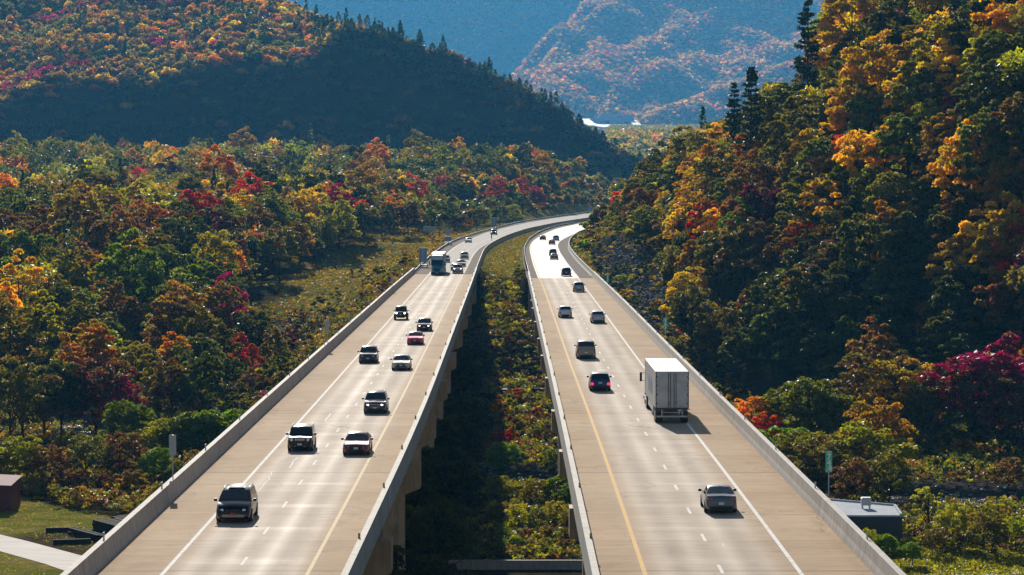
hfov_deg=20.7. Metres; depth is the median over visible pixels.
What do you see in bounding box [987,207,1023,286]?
autumn tree
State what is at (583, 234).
shrub
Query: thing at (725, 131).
autumn tree
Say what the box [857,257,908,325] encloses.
autumn tree
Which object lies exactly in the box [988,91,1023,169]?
autumn tree
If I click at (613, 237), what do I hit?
shrub
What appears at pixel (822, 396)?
valley tree
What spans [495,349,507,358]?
shrub
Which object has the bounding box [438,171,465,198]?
autumn tree
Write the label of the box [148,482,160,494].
valley tree
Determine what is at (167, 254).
autumn tree
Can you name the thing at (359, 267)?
shrub
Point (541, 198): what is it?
autumn tree
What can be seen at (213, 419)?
valley tree
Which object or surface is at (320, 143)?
autumn tree
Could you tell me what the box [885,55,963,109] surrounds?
autumn tree
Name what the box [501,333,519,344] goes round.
shrub
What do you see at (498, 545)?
valley tree
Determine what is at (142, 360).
autumn tree
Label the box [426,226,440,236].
shrub
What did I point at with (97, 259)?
autumn tree
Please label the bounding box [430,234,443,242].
shrub
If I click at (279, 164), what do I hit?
autumn tree
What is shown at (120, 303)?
autumn tree
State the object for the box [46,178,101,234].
autumn tree
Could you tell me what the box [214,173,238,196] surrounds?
autumn tree
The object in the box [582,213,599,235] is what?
shrub
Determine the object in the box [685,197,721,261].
autumn tree
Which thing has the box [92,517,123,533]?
timber stack
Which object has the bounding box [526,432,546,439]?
shrub
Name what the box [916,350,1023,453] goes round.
valley tree
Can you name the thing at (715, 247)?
autumn tree
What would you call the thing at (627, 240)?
shrub
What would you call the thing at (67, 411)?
valley tree
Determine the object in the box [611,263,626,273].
shrub
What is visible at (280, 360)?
autumn tree
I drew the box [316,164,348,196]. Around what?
autumn tree
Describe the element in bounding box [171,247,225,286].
autumn tree
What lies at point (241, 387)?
autumn tree
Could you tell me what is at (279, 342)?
autumn tree
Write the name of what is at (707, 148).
autumn tree
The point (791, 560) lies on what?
road marking
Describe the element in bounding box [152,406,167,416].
shrub
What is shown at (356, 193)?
autumn tree
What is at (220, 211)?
autumn tree
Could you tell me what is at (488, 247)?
concrete barrier
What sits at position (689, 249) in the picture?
autumn tree
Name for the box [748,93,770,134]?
autumn tree
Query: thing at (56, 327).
autumn tree
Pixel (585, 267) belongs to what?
concrete barrier
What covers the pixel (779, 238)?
autumn tree
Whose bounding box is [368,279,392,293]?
shrub
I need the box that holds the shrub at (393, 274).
[383,271,400,288]
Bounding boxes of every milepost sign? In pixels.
[169,435,175,475]
[325,320,328,330]
[664,318,666,339]
[826,451,831,497]
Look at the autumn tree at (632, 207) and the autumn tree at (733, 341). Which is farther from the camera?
the autumn tree at (632, 207)
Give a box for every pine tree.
[108,308,123,378]
[204,208,211,228]
[413,184,422,228]
[718,82,744,150]
[725,64,764,175]
[728,273,744,330]
[790,0,824,112]
[946,0,960,16]
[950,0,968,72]
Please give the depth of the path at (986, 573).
292.74 m
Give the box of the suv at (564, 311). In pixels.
[557,305,572,317]
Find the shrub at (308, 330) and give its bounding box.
[305,327,319,334]
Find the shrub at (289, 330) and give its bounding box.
[280,328,298,339]
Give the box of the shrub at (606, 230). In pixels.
[603,223,619,236]
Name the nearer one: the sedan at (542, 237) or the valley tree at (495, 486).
the valley tree at (495, 486)
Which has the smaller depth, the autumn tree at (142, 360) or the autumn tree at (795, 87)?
the autumn tree at (142, 360)
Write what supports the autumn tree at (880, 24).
on the ground at (760, 382)
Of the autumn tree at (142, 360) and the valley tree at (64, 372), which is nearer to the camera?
the valley tree at (64, 372)
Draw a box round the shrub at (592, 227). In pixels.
[576,222,599,237]
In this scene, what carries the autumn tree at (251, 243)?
on the ground at (760, 382)
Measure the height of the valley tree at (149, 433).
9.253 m
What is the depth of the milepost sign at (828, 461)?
163.12 m
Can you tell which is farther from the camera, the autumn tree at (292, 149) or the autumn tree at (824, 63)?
the autumn tree at (292, 149)
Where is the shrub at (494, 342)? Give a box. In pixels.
[485,341,504,353]
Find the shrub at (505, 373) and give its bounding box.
[494,370,515,380]
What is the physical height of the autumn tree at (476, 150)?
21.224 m
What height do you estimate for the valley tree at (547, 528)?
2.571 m
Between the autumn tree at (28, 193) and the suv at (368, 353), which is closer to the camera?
the suv at (368, 353)
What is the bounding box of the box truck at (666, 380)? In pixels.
[640,358,688,421]
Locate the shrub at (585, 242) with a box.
[574,239,594,251]
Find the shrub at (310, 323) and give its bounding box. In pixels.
[291,317,316,335]
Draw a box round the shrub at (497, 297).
[495,293,507,301]
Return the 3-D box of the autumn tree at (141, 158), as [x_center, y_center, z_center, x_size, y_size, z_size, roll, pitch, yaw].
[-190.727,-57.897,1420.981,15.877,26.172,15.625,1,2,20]
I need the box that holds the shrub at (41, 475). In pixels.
[26,468,50,494]
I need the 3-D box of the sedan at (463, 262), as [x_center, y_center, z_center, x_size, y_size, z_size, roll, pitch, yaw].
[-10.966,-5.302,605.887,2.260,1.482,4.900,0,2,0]
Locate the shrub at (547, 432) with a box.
[535,427,557,443]
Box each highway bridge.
[60,268,476,574]
[527,271,905,574]
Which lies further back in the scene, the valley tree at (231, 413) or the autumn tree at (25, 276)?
the autumn tree at (25, 276)
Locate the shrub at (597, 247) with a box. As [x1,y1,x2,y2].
[588,238,605,257]
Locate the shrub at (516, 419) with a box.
[504,413,524,434]
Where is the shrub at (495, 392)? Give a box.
[491,387,507,400]
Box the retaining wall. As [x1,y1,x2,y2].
[405,560,581,569]
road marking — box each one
[160,213,589,574]
[240,276,444,564]
[305,239,496,574]
[530,224,646,574]
[557,233,803,574]
[559,279,723,572]
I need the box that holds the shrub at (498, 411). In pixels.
[486,406,501,413]
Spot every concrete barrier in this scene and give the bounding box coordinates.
[476,218,587,274]
[568,224,602,276]
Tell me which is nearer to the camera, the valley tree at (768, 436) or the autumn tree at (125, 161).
the valley tree at (768, 436)
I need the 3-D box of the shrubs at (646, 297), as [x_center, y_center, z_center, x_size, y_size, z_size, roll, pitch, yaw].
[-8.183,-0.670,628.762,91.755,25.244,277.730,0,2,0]
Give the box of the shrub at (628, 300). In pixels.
[626,295,641,307]
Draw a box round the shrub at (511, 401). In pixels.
[500,393,522,416]
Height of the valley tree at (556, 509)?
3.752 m
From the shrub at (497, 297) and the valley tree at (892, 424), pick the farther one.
the shrub at (497, 297)
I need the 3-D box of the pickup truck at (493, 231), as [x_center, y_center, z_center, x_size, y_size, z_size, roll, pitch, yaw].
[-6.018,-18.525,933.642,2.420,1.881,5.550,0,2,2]
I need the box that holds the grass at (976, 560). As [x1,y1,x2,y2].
[0,226,1023,574]
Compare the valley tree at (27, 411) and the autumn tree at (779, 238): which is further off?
the autumn tree at (779, 238)
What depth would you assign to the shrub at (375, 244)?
849.48 m
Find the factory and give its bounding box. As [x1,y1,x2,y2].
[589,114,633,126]
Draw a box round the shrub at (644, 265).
[634,259,655,278]
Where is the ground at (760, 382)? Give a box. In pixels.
[0,0,1023,574]
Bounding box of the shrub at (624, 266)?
[620,261,631,270]
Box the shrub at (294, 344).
[287,333,308,356]
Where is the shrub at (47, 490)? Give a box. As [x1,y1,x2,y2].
[32,487,54,498]
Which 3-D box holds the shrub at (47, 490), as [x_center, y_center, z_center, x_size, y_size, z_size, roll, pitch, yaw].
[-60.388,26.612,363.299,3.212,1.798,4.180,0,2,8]
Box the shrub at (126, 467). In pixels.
[116,460,133,473]
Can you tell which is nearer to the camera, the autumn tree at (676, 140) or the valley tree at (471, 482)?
the valley tree at (471, 482)
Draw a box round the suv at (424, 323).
[415,318,432,330]
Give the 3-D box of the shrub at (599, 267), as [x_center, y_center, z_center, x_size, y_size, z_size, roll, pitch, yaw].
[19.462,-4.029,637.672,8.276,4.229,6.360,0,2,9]
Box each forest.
[0,0,661,183]
[0,0,1023,408]
[286,0,823,157]
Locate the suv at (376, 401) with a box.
[362,390,389,412]
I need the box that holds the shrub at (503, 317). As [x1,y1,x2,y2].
[497,312,509,328]
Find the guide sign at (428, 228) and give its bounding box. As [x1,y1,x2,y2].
[423,226,434,241]
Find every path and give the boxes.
[0,535,80,570]
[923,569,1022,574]
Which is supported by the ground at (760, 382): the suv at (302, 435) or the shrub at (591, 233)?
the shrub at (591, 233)
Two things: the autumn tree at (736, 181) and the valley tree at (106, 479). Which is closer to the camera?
the valley tree at (106, 479)
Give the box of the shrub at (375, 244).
[366,235,377,247]
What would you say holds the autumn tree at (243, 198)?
on the ground at (760, 382)
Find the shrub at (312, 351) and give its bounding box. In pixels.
[300,343,316,357]
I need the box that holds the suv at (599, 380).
[587,371,611,390]
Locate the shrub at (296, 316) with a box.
[290,309,307,324]
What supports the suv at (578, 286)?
on the road at (668, 529)
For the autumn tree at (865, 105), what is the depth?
566.80 m
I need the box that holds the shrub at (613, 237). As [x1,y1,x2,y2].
[610,221,633,240]
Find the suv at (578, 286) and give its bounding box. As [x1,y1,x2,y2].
[572,281,584,291]
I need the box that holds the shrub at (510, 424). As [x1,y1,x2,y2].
[497,419,520,436]
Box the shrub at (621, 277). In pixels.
[612,274,634,283]
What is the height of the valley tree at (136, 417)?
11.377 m
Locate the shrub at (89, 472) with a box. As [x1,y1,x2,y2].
[69,458,93,476]
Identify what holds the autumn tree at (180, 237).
on the ground at (760, 382)
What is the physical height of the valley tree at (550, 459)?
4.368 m
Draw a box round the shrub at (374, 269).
[366,265,388,282]
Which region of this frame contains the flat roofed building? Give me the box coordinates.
[829,497,901,549]
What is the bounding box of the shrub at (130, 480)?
[117,472,149,496]
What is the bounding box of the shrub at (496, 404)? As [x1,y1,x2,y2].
[487,400,506,416]
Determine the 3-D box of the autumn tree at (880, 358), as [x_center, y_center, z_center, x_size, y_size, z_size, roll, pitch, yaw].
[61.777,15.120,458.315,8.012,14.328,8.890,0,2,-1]
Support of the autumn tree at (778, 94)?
on the ground at (760, 382)
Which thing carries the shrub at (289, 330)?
on the ground at (760, 382)
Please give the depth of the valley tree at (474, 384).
464.82 m
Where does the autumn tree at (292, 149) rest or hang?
on the ground at (760, 382)
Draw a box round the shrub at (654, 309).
[643,306,660,317]
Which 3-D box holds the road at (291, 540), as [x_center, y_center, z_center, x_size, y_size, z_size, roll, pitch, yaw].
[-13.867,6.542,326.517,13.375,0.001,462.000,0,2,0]
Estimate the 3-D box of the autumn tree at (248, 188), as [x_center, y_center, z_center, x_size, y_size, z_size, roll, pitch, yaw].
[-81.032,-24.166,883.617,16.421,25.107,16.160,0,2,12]
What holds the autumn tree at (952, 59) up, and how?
on the ground at (760, 382)
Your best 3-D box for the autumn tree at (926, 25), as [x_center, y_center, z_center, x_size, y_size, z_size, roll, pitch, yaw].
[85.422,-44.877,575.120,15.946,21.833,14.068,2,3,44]
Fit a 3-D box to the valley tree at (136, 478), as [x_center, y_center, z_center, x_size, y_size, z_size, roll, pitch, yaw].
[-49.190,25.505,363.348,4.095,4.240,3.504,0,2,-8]
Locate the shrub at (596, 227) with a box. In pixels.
[588,221,603,230]
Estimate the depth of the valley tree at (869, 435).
366.73 m
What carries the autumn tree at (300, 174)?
on the ground at (760, 382)
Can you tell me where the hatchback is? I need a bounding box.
[406,331,424,343]
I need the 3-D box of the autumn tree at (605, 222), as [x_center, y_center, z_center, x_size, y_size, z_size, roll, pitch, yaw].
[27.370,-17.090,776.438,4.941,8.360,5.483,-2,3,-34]
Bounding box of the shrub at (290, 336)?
[287,324,312,350]
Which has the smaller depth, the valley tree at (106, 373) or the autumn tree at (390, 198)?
the valley tree at (106, 373)
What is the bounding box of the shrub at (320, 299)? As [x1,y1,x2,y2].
[305,296,329,313]
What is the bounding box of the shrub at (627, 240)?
[618,237,633,248]
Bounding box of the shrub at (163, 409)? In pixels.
[153,396,180,415]
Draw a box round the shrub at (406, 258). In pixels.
[396,253,413,266]
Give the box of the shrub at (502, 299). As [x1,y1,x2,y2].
[493,298,508,311]
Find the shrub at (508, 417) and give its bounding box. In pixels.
[500,416,519,432]
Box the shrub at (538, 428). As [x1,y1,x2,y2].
[523,426,548,438]
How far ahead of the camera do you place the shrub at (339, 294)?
656.52 m
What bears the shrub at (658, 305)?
on the ground at (760, 382)
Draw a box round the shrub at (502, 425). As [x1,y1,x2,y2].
[500,422,513,436]
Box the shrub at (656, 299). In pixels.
[650,298,662,306]
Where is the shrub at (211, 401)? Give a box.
[195,396,221,411]
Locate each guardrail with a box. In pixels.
[415,211,590,271]
[524,222,574,273]
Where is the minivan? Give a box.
[214,483,257,520]
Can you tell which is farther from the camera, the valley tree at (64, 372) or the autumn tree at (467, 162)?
the autumn tree at (467, 162)
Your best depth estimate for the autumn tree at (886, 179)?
512.78 m
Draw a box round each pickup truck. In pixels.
[452,264,462,273]
[491,229,496,234]
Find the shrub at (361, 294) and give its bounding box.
[355,291,368,304]
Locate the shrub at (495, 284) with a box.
[488,281,503,293]
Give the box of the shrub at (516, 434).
[501,427,519,438]
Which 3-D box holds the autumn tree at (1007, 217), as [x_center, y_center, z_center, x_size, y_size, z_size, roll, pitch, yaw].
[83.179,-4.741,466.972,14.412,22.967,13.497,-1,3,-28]
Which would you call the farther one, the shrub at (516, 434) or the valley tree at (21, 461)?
the shrub at (516, 434)
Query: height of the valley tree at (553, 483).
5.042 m
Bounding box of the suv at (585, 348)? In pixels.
[574,340,596,358]
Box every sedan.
[341,431,372,454]
[390,354,412,369]
[456,260,465,266]
[539,235,546,239]
[548,239,555,244]
[550,253,557,259]
[698,484,736,511]
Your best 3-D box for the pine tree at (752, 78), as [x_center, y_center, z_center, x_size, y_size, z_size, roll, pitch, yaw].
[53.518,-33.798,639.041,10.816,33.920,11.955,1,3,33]
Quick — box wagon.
[589,310,605,322]
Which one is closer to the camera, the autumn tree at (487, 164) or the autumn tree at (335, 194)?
the autumn tree at (335, 194)
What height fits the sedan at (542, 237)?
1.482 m
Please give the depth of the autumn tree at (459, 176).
1276.46 m
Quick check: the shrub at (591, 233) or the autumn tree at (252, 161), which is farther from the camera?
the autumn tree at (252, 161)
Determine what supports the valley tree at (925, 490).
on the ground at (760, 382)
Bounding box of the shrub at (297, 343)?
[287,339,299,352]
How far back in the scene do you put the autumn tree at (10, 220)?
704.88 m
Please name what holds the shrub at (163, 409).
on the ground at (760, 382)
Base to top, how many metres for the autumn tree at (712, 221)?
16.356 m
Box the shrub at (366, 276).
[361,275,373,285]
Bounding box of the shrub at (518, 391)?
[509,388,530,401]
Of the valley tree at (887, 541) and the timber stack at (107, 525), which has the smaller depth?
the valley tree at (887, 541)
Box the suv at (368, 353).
[357,345,378,362]
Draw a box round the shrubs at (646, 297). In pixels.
[271,230,689,384]
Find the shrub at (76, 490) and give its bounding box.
[62,486,89,506]
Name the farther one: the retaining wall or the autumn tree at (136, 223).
the autumn tree at (136, 223)
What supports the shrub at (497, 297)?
on the ground at (760, 382)
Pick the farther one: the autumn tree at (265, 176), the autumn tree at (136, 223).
the autumn tree at (265, 176)
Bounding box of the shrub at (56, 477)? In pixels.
[49,469,80,488]
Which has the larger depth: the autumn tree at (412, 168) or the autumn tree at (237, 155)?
the autumn tree at (237, 155)
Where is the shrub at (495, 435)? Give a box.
[486,429,512,445]
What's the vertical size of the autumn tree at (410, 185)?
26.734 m
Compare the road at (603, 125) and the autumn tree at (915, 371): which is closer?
the autumn tree at (915, 371)
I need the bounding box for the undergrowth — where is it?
[0,221,1023,559]
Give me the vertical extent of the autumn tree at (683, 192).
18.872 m
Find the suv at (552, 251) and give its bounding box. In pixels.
[548,249,557,255]
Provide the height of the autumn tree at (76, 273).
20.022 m
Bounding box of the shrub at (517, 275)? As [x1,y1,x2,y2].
[512,265,525,278]
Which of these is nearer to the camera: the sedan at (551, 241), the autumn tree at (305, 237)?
the autumn tree at (305, 237)
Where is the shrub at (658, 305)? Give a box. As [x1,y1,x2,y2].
[645,301,662,310]
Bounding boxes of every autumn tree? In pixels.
[0,172,17,187]
[0,187,43,227]
[0,209,42,234]
[0,230,59,283]
[0,248,47,327]
[0,281,23,368]
[0,293,46,376]
[2,130,27,148]
[8,142,37,168]
[14,178,52,199]
[15,223,60,266]
[17,289,66,365]
[20,188,53,220]
[20,200,56,232]
[28,272,90,343]
[37,249,93,295]
[39,282,89,355]
[43,234,107,288]
[45,194,109,254]
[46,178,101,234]
[56,301,116,361]
[56,318,117,379]
[62,150,89,167]
[67,250,113,292]
[67,317,132,359]
[69,161,101,189]
[76,170,117,192]
[84,350,118,384]
[86,205,139,276]
[89,281,144,340]
[90,228,166,330]
[93,188,125,212]
[102,151,136,171]
[107,204,148,250]
[112,166,144,188]
[115,246,164,301]
[116,238,150,272]
[118,341,157,396]
[119,174,169,221]
[120,190,154,222]
[124,147,146,167]
[128,199,176,228]
[139,287,200,360]
[140,228,175,269]
[140,313,170,359]
[141,244,180,285]
[144,196,194,222]
[146,354,199,417]
[148,273,201,319]
[149,279,217,340]
[153,154,187,178]
[153,331,190,386]
[156,205,211,263]
[163,244,188,269]
[165,314,211,356]
[166,221,216,273]
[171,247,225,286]
[171,333,219,410]
[172,304,235,367]
[175,172,204,193]
[176,188,225,219]
[178,162,211,190]
[179,351,229,412]
[188,204,231,230]
[192,229,241,282]
[193,264,231,307]
[195,179,225,194]
[199,144,239,192]
[200,281,243,337]
[203,196,240,219]
[204,254,245,289]
[204,272,248,345]
[204,355,247,406]
[209,323,241,378]
[210,211,244,233]
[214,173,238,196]
[225,230,260,276]
[225,382,253,415]
[227,234,252,282]
[228,126,256,150]
[228,149,252,169]
[228,277,249,305]
[229,332,251,361]
[230,189,253,207]
[230,259,273,295]
[231,171,273,202]
[232,310,271,356]
[233,365,271,401]
[237,200,281,269]
[237,391,263,413]
[239,149,272,171]
[239,343,263,384]
[243,159,283,194]
[247,184,290,254]
[249,197,289,262]
[259,221,299,282]
[259,327,289,368]
[263,346,299,381]
[264,371,287,393]
[267,152,291,175]
[282,160,308,178]
[282,218,314,272]
[283,139,307,158]
[286,170,323,194]
[286,197,308,215]
[293,183,331,220]
[305,218,335,256]
[313,134,334,150]
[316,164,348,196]
[317,183,356,241]
[318,194,361,253]
[342,145,371,159]
[343,161,380,200]
[345,151,375,178]
[350,184,372,230]
[354,202,376,243]
[362,137,390,171]
[369,203,396,238]
[378,169,415,227]
[384,190,403,231]
[394,202,421,235]
[400,173,429,226]
[403,129,436,159]
[405,164,421,177]
[414,155,439,180]
[417,213,437,231]
[431,145,453,168]
[435,198,458,223]
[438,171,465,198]
[448,152,477,172]
[450,170,473,194]
[450,214,470,230]
[466,208,488,230]
[470,144,487,170]
[482,154,509,189]
[484,175,509,196]
[491,203,508,225]
[502,162,520,181]
[505,204,523,223]
[514,142,532,167]
[515,175,529,194]
[517,193,532,218]
[528,185,547,214]
[534,150,554,175]
[547,174,558,192]
[601,211,618,231]
[616,193,636,225]
[620,187,659,235]
[621,169,651,201]
[622,201,646,248]
[622,204,662,249]
[631,158,667,184]
[633,206,662,254]
[642,170,672,190]
[646,140,672,172]
[646,209,686,244]
[654,187,679,209]
[657,159,685,193]
[657,244,697,287]
[658,266,709,330]
[659,175,680,202]
[662,197,696,263]
[665,180,709,229]
[665,278,717,353]
[667,125,719,163]
[672,152,706,185]
[674,239,709,285]
[681,157,727,190]
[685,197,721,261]
[689,140,742,197]
[692,207,723,276]
[692,301,748,365]
[693,229,752,301]
[697,132,731,170]
[701,122,726,141]
[704,174,760,219]
[713,207,769,302]
[715,110,749,158]
[717,149,779,222]
[717,327,766,387]
[718,196,769,283]
[725,183,788,264]
[731,133,777,175]
[737,272,792,363]
[742,301,801,378]
[745,241,802,289]
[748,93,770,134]
[749,104,826,208]
[752,102,784,164]
[755,84,803,133]
[757,282,810,356]
[761,78,810,114]
[765,210,802,239]
[765,215,809,267]
[766,252,842,364]
[770,162,829,270]
[771,142,819,210]
[773,90,840,155]
[781,217,823,268]
[781,228,826,305]
[784,128,838,200]
[787,174,864,227]
[791,129,864,192]
[792,65,811,84]
[793,327,842,387]
[797,152,864,184]
[803,192,855,260]
[804,2,859,44]
[809,20,861,77]
[810,226,877,294]
[814,355,847,388]
[815,30,881,85]
[815,165,858,239]
[817,0,885,56]
[817,291,868,353]
[818,53,849,117]
[818,57,883,133]
[818,102,876,140]
[821,198,866,277]
[824,29,901,125]
[825,315,862,370]
[826,212,907,330]
[832,125,916,195]
[843,0,922,81]
[843,84,897,144]
[845,316,898,394]
[848,166,893,233]
[855,199,923,261]
[856,164,929,236]
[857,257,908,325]
[861,110,935,179]
[866,103,916,144]
[868,320,925,359]
[870,337,913,387]
[871,292,923,344]
[879,210,932,290]
[880,61,923,126]
[882,250,937,321]
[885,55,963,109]
[889,15,959,82]
[893,138,979,210]
[893,347,936,376]
[900,66,947,163]
[903,18,987,83]
[903,101,948,152]
[907,175,958,230]
[908,309,981,367]
[909,300,972,347]
[913,364,957,435]
[914,38,972,113]
[919,109,963,169]
[919,204,956,275]
[923,231,994,320]
[923,275,970,340]
[926,118,998,219]
[927,188,987,264]
[929,332,983,381]
[934,0,1003,74]
[934,80,985,133]
[947,253,1007,330]
[950,55,1023,149]
[951,106,1018,220]
[954,201,1003,310]
[956,29,1010,99]
[967,27,1023,104]
[969,191,1023,315]
[970,0,1023,52]
[972,274,1023,355]
[977,331,1023,437]
[980,147,1023,212]
[986,330,1023,351]
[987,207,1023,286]
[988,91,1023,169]
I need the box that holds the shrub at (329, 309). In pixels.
[315,305,340,323]
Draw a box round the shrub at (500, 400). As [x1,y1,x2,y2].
[488,394,510,415]
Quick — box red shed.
[0,474,22,510]
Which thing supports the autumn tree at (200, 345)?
on the ground at (760, 382)
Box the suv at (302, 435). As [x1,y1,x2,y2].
[286,423,316,450]
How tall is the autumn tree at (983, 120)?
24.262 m
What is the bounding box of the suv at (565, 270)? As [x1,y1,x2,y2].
[560,267,571,275]
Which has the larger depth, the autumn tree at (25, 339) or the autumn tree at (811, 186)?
the autumn tree at (811, 186)
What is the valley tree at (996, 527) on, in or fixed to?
on the ground at (760, 382)
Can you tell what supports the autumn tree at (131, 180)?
on the ground at (760, 382)
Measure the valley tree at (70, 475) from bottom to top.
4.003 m
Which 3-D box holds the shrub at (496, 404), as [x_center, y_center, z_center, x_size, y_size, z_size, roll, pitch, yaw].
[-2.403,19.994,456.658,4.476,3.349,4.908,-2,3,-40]
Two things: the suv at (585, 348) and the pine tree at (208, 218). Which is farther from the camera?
the pine tree at (208, 218)
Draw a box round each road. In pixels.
[95,274,472,574]
[415,212,591,273]
[429,213,590,273]
[465,243,489,273]
[523,221,586,277]
[530,224,591,277]
[531,278,873,574]
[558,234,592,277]
[582,119,599,124]
[593,124,632,126]
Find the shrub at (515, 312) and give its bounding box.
[507,309,522,321]
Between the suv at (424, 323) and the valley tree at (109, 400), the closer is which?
the suv at (424, 323)
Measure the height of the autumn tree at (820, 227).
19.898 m
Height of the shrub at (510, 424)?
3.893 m
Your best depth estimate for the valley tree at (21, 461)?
374.17 m
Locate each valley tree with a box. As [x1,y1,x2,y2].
[0,337,71,437]
[0,357,52,435]
[0,434,48,477]
[0,441,25,474]
[11,349,81,436]
[21,444,73,478]
[25,360,102,435]
[53,358,148,434]
[59,469,87,487]
[62,433,113,476]
[85,377,146,425]
[94,431,149,476]
[95,472,114,489]
[98,399,160,460]
[121,469,147,488]
[134,418,181,459]
[136,447,171,479]
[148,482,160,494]
[153,411,212,463]
[163,461,184,479]
[178,409,229,448]
[213,408,245,431]
[388,568,406,574]
[393,545,421,574]
[405,484,460,571]
[405,502,487,573]
[405,555,472,574]
[420,505,484,561]
[421,443,487,495]
[421,453,444,488]
[421,461,486,515]
[434,414,484,459]
[434,423,448,449]
[443,392,460,410]
[443,401,457,421]
[451,349,483,386]
[451,357,483,394]
[483,474,512,496]
[484,441,526,475]
[487,502,510,518]
[491,538,510,553]
[494,526,514,539]
[497,482,527,498]
[504,504,528,521]
[508,536,525,547]
[509,445,526,460]
[518,478,551,503]
[520,528,539,540]
[525,508,548,524]
[535,537,553,548]
[538,525,556,536]
[540,449,557,475]
[540,475,569,500]
[542,500,568,518]
[554,512,568,528]
[555,538,575,558]
[557,483,570,503]
[559,528,568,544]
[733,395,782,433]
[752,376,860,433]
[752,413,785,442]
[758,426,809,455]
[773,430,827,475]
[785,437,858,490]
[798,393,874,434]
[804,432,886,498]
[829,420,919,496]
[829,456,875,499]
[830,349,916,422]
[837,397,918,493]
[856,357,945,434]
[862,448,913,502]
[862,527,879,546]
[873,533,899,556]
[897,382,972,452]
[899,542,925,564]
[910,486,942,527]
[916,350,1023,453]
[920,528,945,555]
[933,502,971,541]
[957,500,1004,548]
[969,511,1016,553]
[972,373,1023,456]
[988,457,1023,494]
[1001,515,1023,547]
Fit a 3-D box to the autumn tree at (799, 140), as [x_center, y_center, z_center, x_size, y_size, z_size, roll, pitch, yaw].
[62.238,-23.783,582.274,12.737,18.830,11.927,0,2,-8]
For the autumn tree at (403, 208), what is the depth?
935.56 m
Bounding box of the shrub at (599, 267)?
[592,261,614,278]
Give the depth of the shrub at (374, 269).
621.78 m
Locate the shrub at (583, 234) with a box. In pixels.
[573,233,591,239]
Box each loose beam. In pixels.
[46,527,81,532]
[53,538,90,544]
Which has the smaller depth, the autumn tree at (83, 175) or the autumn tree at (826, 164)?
the autumn tree at (826, 164)
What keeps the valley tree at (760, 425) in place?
on the ground at (760, 382)
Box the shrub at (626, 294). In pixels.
[616,288,634,298]
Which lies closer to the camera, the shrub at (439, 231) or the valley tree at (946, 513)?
the valley tree at (946, 513)
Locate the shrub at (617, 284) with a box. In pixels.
[611,282,624,288]
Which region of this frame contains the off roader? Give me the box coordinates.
[393,305,408,319]
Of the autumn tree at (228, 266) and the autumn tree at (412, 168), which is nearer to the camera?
the autumn tree at (228, 266)
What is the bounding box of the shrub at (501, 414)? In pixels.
[498,404,514,420]
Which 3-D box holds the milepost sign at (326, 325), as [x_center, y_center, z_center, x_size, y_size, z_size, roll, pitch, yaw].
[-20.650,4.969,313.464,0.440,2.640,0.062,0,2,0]
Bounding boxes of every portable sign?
[418,248,427,266]
[444,228,451,244]
[491,218,496,228]
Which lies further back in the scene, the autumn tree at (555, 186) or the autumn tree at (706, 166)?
the autumn tree at (555, 186)
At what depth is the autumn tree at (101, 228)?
653.05 m
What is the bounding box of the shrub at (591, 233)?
[575,230,600,248]
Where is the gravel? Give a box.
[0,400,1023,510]
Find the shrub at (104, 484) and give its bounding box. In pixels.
[101,474,126,498]
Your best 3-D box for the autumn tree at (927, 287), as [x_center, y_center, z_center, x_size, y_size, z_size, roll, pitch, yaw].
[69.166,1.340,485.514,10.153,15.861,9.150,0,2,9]
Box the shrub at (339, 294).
[326,287,342,302]
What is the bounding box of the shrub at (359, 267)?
[349,264,363,274]
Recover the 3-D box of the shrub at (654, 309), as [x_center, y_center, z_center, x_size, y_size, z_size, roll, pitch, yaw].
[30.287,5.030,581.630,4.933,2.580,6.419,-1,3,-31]
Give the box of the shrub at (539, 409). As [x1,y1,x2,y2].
[530,405,550,421]
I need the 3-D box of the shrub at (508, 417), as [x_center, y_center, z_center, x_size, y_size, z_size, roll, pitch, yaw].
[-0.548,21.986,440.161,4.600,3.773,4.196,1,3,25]
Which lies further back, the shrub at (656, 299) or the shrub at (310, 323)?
the shrub at (310, 323)
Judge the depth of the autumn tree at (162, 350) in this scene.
498.58 m
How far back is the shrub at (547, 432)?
432.20 m
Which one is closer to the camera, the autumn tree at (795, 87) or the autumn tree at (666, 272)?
the autumn tree at (666, 272)
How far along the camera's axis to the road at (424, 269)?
799.68 m
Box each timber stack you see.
[67,527,105,541]
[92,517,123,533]
[111,514,128,518]
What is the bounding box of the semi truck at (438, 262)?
[429,251,445,274]
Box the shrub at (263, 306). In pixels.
[258,304,276,313]
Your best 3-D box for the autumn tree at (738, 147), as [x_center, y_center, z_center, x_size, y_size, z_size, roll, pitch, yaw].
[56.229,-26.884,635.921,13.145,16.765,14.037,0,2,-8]
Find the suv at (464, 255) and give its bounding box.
[460,252,468,258]
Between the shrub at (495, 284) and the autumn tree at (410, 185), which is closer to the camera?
the shrub at (495, 284)
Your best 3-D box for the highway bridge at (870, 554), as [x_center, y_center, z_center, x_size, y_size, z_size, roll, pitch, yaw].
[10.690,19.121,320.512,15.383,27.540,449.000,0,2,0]
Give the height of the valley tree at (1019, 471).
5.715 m
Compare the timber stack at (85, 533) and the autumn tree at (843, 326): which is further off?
the autumn tree at (843, 326)
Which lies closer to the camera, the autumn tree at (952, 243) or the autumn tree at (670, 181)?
the autumn tree at (952, 243)
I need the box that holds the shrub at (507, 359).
[502,357,518,367]
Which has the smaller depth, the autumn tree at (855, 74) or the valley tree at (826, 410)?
the valley tree at (826, 410)
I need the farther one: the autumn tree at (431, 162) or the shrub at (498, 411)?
the autumn tree at (431, 162)

